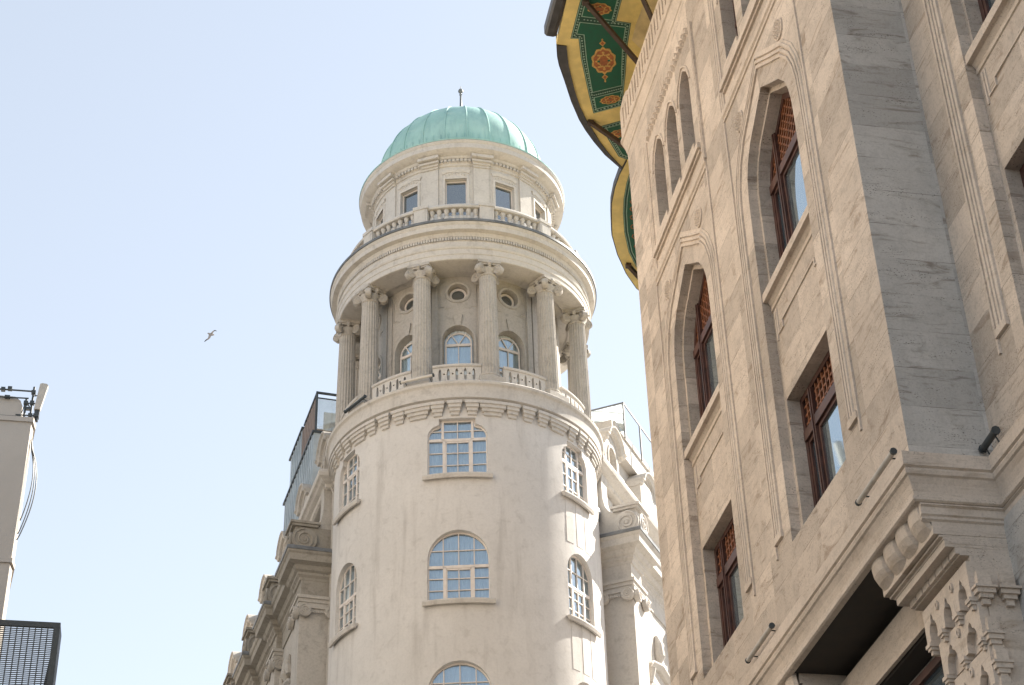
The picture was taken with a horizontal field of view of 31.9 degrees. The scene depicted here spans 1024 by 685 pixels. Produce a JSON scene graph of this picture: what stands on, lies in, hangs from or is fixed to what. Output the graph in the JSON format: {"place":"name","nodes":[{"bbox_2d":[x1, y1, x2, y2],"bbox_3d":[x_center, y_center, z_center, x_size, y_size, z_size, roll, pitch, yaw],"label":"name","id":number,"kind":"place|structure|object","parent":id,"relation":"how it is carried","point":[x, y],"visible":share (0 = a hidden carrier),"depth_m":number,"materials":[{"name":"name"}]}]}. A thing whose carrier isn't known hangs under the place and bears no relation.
{"place":"outdoors","nodes":[
{"label":"outdoors","id":0,"kind":"place"},
{"bbox_2d":[0,395,22,415],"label":"equipment cabinet","id":1,"kind":"object","parent":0,"point":[11,407],"visible":0.39,"depth_m":68.96,"materials":[{"name":"white metal"}]},
{"bbox_2d":[0,415,35,651],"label":"pale building","id":2,"kind":"structure","parent":0,"point":[17,433],"depth_m":66.37,"materials":[{"name":"white paint"}]},
{"bbox_2d":[0,383,47,422],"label":"antenna mast","id":3,"kind":"object","parent":2,"relation":"on","point":[42,393],"visible":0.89,"depth_m":69.04,"materials":[{"name":"grey metal"}]},
{"bbox_2d":[16,439,36,539],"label":"loose cables","id":4,"kind":"object","parent":2,"relation":"attached to","point":[34,463],"visible":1,"depth_m":66.69,"materials":[{"name":"grey metal"}]},
{"bbox_2d":[0,619,60,684],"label":"louvred screen","id":5,"kind":"object","parent":2,"relation":"attached to","point":[49,674],"visible":1,"depth_m":60.77,"materials":[{"name":"grey metal"}]},
{"bbox_2d":[204,330,215,341],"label":"seagull","id":6,"kind":"object","parent":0,"point":[210,335],"visible":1,"depth_m":116.21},
{"bbox_2d":[0,0,652,684],"label":"sky","id":7,"kind":"structure","parent":0,"point":[174,173],"materials":[{"name":"blue"}]},
{"bbox_2d":[223,86,670,684],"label":"tower building","id":8,"kind":"structure","parent":0,"point":[479,508],"depth_m":57.12,"materials":[{"name":"stone"}]},
{"bbox_2d":[339,564,356,631],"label":"window","id":9,"kind":"structure","parent":8,"relation":"in","point":[346,616],"depth_m":54.58,"materials":[{"name":"beige paint"}]},
{"bbox_2d":[342,454,359,508],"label":"window","id":10,"kind":"structure","parent":8,"relation":"in","point":[351,484],"depth_m":56.89,"materials":[{"name":"beige paint"}]},
{"bbox_2d":[343,394,366,413],"bbox_3d":[-4.925,2.031,57.351,0.370,0.173,1.166,23,-41,-31],"label":"wall lamp","id":11,"kind":"object","parent":8,"relation":"attached to","point":[363,397],"visible":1,"depth_m":57.23,"materials":[{"name":"grey metal"}]},
{"bbox_2d":[378,364,380,381],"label":"drum window","id":12,"kind":"structure","parent":8,"relation":"in","point":[379,368],"depth_m":60.11,"materials":[{"name":"beige paint"}]},
{"bbox_2d":[400,341,411,372],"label":"drum window","id":13,"kind":"structure","parent":8,"relation":"in","point":[406,354],"depth_m":58.99,"materials":[{"name":"glass"}]},
{"bbox_2d":[404,298,412,310],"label":"round window","id":14,"kind":"structure","parent":8,"relation":"in","point":[409,304],"depth_m":60.12,"materials":[{"name":"beige paint"}]},
{"bbox_2d":[403,189,417,225],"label":"lantern window","id":15,"kind":"structure","parent":8,"relation":"in","point":[410,200],"depth_m":62.67,"materials":[{"name":"glass"}]},
{"bbox_2d":[399,373,434,385],"bbox_3d":[-2.930,1.231,56.231,1.156,0.173,0.400,-13,-36,16],"label":"wall lamp","id":16,"kind":"object","parent":8,"relation":"attached to","point":[416,378],"visible":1,"depth_m":56.10,"materials":[{"name":"grey metal"}]},
{"bbox_2d":[446,181,466,215],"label":"lantern window","id":17,"kind":"structure","parent":8,"relation":"in","point":[456,192],"depth_m":62.15,"materials":[{"name":"glass"}]},
{"bbox_2d":[428,420,487,473],"bbox_3d":[-1.671,3.194,55.207,1.860,2.330,0.181,-3,-34,1],"label":"window","id":18,"kind":"structure","parent":8,"relation":"in","point":[443,442],"depth_m":55.20,"materials":[{"name":"blue glass"}]},
{"bbox_2d":[449,289,466,299],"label":"round window","id":19,"kind":"structure","parent":8,"relation":"in","point":[457,294],"depth_m":59.67,"materials":[{"name":"beige paint"}]},
{"bbox_2d":[428,532,489,599],"bbox_3d":[-1.563,6.665,52.843,1.860,2.330,0.181,-3,-34,1],"label":"window","id":20,"kind":"structure","parent":8,"relation":"in","point":[444,567],"depth_m":52.81,"materials":[{"name":"blue glass"}]},
{"bbox_2d":[444,331,473,375],"bbox_3d":[-1.734,0.391,58.347,1.000,2.100,0.124,-3,-34,1],"label":"drum window","id":21,"kind":"structure","parent":8,"relation":"in","point":[458,346],"depth_m":58.47,"materials":[{"name":"glass"}]},
{"bbox_2d":[430,663,490,684],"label":"window","id":22,"kind":"structure","parent":8,"relation":"in","point":[469,674],"depth_m":50.95,"materials":[{"name":"blue glass"}]},
{"bbox_2d":[495,185,512,222],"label":"lantern window","id":23,"kind":"structure","parent":8,"relation":"in","point":[503,195],"depth_m":62.53,"materials":[{"name":"blue glass"}]},
{"bbox_2d":[501,294,513,305],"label":"round window","id":24,"kind":"structure","parent":8,"relation":"in","point":[506,298],"depth_m":60.04,"materials":[{"name":"beige paint"}]},
{"bbox_2d":[498,336,519,381],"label":"drum window","id":25,"kind":"structure","parent":8,"relation":"in","point":[509,354],"depth_m":58.86,"materials":[{"name":"glass"}]},
{"bbox_2d":[535,207,540,218],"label":"lantern window","id":26,"kind":"structure","parent":8,"relation":"in","point":[537,213],"depth_m":63.74,"materials":[{"name":"beige paint"}]},
{"bbox_2d":[562,445,584,501],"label":"window","id":27,"kind":"structure","parent":8,"relation":"in","point":[571,463],"depth_m":56.77,"materials":[{"name":"beige paint"}]},
{"bbox_2d":[568,556,590,623],"bbox_3d":[1.936,7.567,54.328,0.181,2.330,1.400,-23,-39,27],"label":"window","id":28,"kind":"structure","parent":8,"relation":"in","point":[578,581],"depth_m":54.48,"materials":[{"name":"beige paint"}]},
{"bbox_2d":[544,0,1023,684],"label":"stone building","id":29,"kind":"structure","parent":0,"point":[816,210],"depth_m":27.72,"materials":[{"name":"stone"}]},
{"bbox_2d":[693,271,717,418],"bbox_3d":[3.919,0.006,34.925,0.155,3.511,2.380,5,-35,-9],"label":"window","id":30,"kind":"structure","parent":29,"relation":"in","point":[704,355],"depth_m":35.45,"materials":[{"name":"red wood"}]},
{"bbox_2d":[714,517,743,646],"bbox_3d":[4.052,4.290,32.008,0.155,2.520,2.320,5,-35,-9],"label":"window","id":31,"kind":"structure","parent":29,"relation":"in","point":[725,552],"depth_m":32.57,"materials":[{"name":"red wood"}]},
{"bbox_2d":[732,0,737,35],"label":"small window","id":32,"kind":"structure","parent":29,"relation":"in","point":[732,0],"depth_m":34.62,"materials":[{"name":"red wood"}]},
{"bbox_2d":[745,622,775,663],"bbox_3d":[4.019,4.848,28.844,0.160,0.100,1.370,5,-35,-9],"label":"wall lamp","id":33,"kind":"object","parent":29,"relation":"attached to","point":[766,633],"visible":1,"depth_m":28.76,"materials":[{"name":"grey metal"}]},
{"bbox_2d":[769,92,806,258],"bbox_3d":[4.842,-2.934,30.650,0.155,3.511,2.380,5,-35,-9],"label":"window","id":34,"kind":"structure","parent":29,"relation":"in","point":[787,188],"depth_m":31.10,"materials":[{"name":"red wood"}]},
{"bbox_2d":[800,350,845,507],"bbox_3d":[4.975,1.350,27.733,0.155,2.520,2.320,5,-35,-9],"label":"window","id":35,"kind":"structure","parent":29,"relation":"in","point":[823,439],"depth_m":28.21,"materials":[{"name":"red wood"}]},
{"bbox_2d":[855,447,896,505],"bbox_3d":[4.977,1.840,24.382,0.160,0.100,1.440,5,-35,-9],"label":"wall lamp","id":36,"kind":"object","parent":29,"relation":"attached to","point":[876,475],"visible":0.89,"depth_m":24.30,"materials":[{"name":"grey metal"}]},
{"bbox_2d":[978,0,994,21],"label":"window","id":37,"kind":"structure","parent":29,"relation":"in","point":[985,6],"depth_m":26.21,"materials":[{"name":"red wood"}]},
{"bbox_2d":[978,426,1000,454],"bbox_3d":[6.260,1.303,23.470,0.125,0.234,0.582,1,-34,-4],"label":"wall lamp","id":38,"kind":"object","parent":29,"relation":"attached to","point":[989,439],"visible":1,"depth_m":23.42,"materials":[{"name":"grey metal"}]},
{"bbox_2d":[1019,164,1023,187],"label":"window","id":39,"kind":"structure","parent":29,"relation":"in","point":[1021,170],"depth_m":24.49,"materials":[{"name":"red wood"}]}
]}

